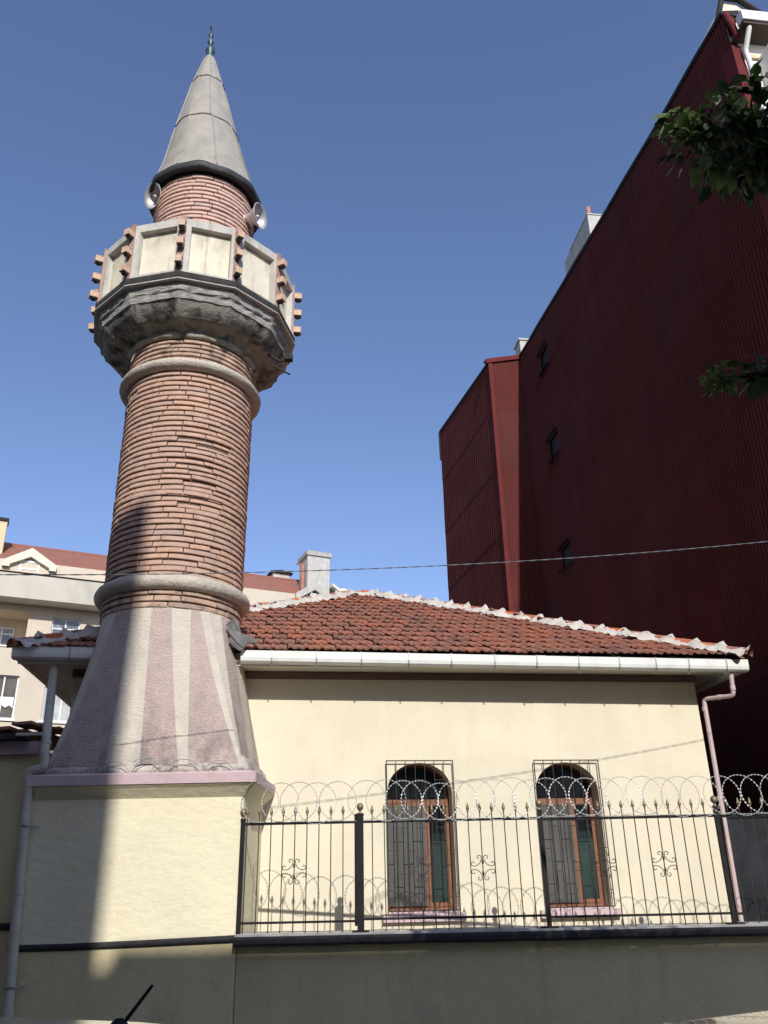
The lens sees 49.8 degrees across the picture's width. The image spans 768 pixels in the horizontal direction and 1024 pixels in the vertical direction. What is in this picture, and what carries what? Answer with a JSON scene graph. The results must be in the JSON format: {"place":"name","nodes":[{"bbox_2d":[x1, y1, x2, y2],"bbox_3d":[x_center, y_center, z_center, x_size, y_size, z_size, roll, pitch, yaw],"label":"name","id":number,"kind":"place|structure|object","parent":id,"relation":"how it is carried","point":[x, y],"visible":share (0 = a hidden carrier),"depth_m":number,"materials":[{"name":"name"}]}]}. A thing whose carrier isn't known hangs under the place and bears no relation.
{"place":"outdoors","nodes":[
{"label":"outdoors","id":0,"kind":"place"},
{"bbox_2d":[0,517,345,753],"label":"apartment block","id":1,"kind":"structure","parent":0,"point":[31,605],"depth_m":36.73,"materials":[{"name":"white paint"}]},
{"bbox_2d":[0,627,14,644],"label":"window","id":2,"kind":"structure","parent":1,"relation":"in","point":[6,633],"depth_m":36.87,"materials":[{"name":"glass"}]},
{"bbox_2d":[0,675,19,720],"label":"window","id":3,"kind":"structure","parent":1,"relation":"in","point":[8,683],"depth_m":34.78,"materials":[{"name":"white plastic"}]},
{"bbox_2d":[19,560,39,572],"bbox_3d":[-15.837,2.435,37.005,0.840,0.520,0.050,10,-26,-23],"label":"dormer window","id":4,"kind":"structure","parent":1,"relation":"in","point":[20,567],"depth_m":37.00,"materials":[{"name":"white plastic"}]},
{"bbox_2d":[38,687,69,723],"bbox_3d":[-13.803,8.267,35.420,1.660,1.560,0.260,10,-26,-23],"label":"window","id":5,"kind":"structure","parent":1,"relation":"in","point":[61,709],"depth_m":35.38,"materials":[{"name":"white plastic"}]},
{"bbox_2d":[51,617,80,632],"bbox_3d":[-14.100,5.336,36.606,1.340,1.250,0.260,10,-26,-23],"label":"window","id":6,"kind":"structure","parent":1,"relation":"in","point":[57,623],"depth_m":36.82,"materials":[{"name":"glass"}]},
{"bbox_2d":[0,541,767,574],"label":"overhead cable","id":7,"kind":"object","parent":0,"point":[375,568],"visible":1,"depth_m":8.17,"materials":[{"name":"black rubber"}]},
{"bbox_2d":[0,0,767,601],"label":"sky","id":8,"kind":"structure","parent":0,"point":[425,174],"materials":[{"name":"blue"}]},
{"bbox_2d":[664,1010,767,1023],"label":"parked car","id":9,"kind":"object","parent":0,"point":[757,1017],"visible":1,"depth_m":1.56,"materials":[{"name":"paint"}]},
{"label":"street","id":10,"kind":"structure","parent":0,"visible":0},
{"bbox_2d":[0,721,63,998],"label":"annex","id":11,"kind":"object","parent":10,"relation":"on","point":[19,752],"visible":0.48,"depth_m":9.00,"materials":[{"name":"beige paint"}]},
{"bbox_2d":[0,984,158,1023],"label":"parked car","id":12,"kind":"object","parent":10,"relation":"on","point":[8,1020],"visible":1,"depth_m":1.55,"materials":[{"name":"paint"}]},
{"bbox_2d":[0,22,301,1023],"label":"minaret","id":13,"kind":"object","parent":10,"relation":"on","point":[130,894],"visible":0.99,"depth_m":9.85,"materials":[{"name":"brown brick"}]},
{"bbox_2d":[144,182,161,208],"bbox_3d":[-3.592,-4.957,13.274,0.466,0.598,0.395,11,-27,-25],"label":"loudspeaker","id":14,"kind":"object","parent":13,"relation":"attached to","point":[150,199],"visible":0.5,"depth_m":13.36,"materials":[{"name":"metal"}]},
{"bbox_2d":[95,757,232,773],"bbox_3d":[-2.345,2.718,8.844,1.462,0.195,0.005,-1,-24,0],"label":"razor wire","id":15,"kind":"object","parent":13,"relation":"on","point":[151,758],"visible":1,"depth_m":8.86,"materials":[{"name":"metal"}]},
{"bbox_2d":[243,202,266,229],"bbox_3d":[-2.116,-4.687,13.185,0.452,0.477,0.402,-1,-24,0],"label":"loudspeaker","id":16,"kind":"object","parent":13,"relation":"attached to","point":[256,215],"visible":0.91,"depth_m":13.24,"materials":[{"name":"metal"}]},
{"bbox_2d":[232,921,767,1023],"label":"boundary wall","id":17,"kind":"structure","parent":10,"relation":"on","point":[656,973],"depth_m":8.14,"materials":[{"name":"beige paint"}]},
{"bbox_2d":[235,796,767,933],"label":"iron fence","id":18,"kind":"object","parent":17,"relation":"on","point":[358,821],"visible":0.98,"depth_m":8.54,"materials":[{"name":"black metal"}]},
{"bbox_2d":[241,774,767,823],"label":"razor wire","id":19,"kind":"object","parent":18,"relation":"attached to","point":[672,813],"visible":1,"depth_m":8.78,"materials":[{"name":"metal"}]},
{"bbox_2d":[438,0,767,911],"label":"red building","id":20,"kind":"structure","parent":10,"relation":"on","point":[588,418],"depth_m":16.04,"materials":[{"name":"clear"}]},
{"bbox_2d":[536,340,549,377],"bbox_3d":[4.454,-4.167,22.679,0.340,0.730,0.800,2,-24,-7],"label":"side window","id":21,"kind":"structure","parent":20,"relation":"in","point":[541,348],"depth_m":22.78,"materials":[{"name":"black glass"}]},
{"bbox_2d":[545,426,558,464],"bbox_3d":[4.501,-1.712,21.619,0.340,0.736,0.860,2,-24,-7],"label":"side window","id":22,"kind":"structure","parent":20,"relation":"in","point":[554,428],"depth_m":21.76,"materials":[{"name":"black glass"}]},
{"bbox_2d":[556,538,571,573],"bbox_3d":[4.553,1.089,20.425,0.340,0.645,0.880,2,-24,-7],"label":"side window","id":23,"kind":"structure","parent":20,"relation":"in","point":[566,540],"depth_m":20.55,"materials":[{"name":"black glass"}]},
{"bbox_2d":[649,58,767,402],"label":"street tree","id":24,"kind":"object","parent":10,"relation":"on","point":[747,173],"visible":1,"depth_m":3.98,"materials":[{"name":"green plant"}]},
{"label":"pavement","id":25,"kind":"structure","parent":0,"visible":0},
{"bbox_2d":[1,588,752,1016],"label":"prayer hall","id":26,"kind":"structure","parent":25,"relation":"on","point":[349,686],"depth_m":10.63,"materials":[{"name":"beige paint"}]},
{"bbox_2d":[383,760,466,922],"bbox_3d":[0.448,4.059,10.292,0.995,1.841,0.350,2,-24,-7],"label":"window","id":27,"kind":"structure","parent":26,"relation":"in","point":[414,772],"depth_m":10.32,"materials":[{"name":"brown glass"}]},
{"bbox_2d":[533,759,621,918],"bbox_3d":[2.355,4.121,10.521,1.000,1.841,0.350,2,-24,-7],"label":"window","id":28,"kind":"structure","parent":26,"relation":"in","point":[577,794],"depth_m":10.55,"materials":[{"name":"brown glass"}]},
{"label":"terrace","id":29,"kind":"structure","parent":0,"visible":0},
{"bbox_2d":[720,816,767,921],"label":"metal gate","id":30,"kind":"structure","parent":29,"relation":"on","point":[754,863],"depth_m":10.47,"materials":[{"name":"dark grey painted metal"},{"name":"black iron"}]}
]}

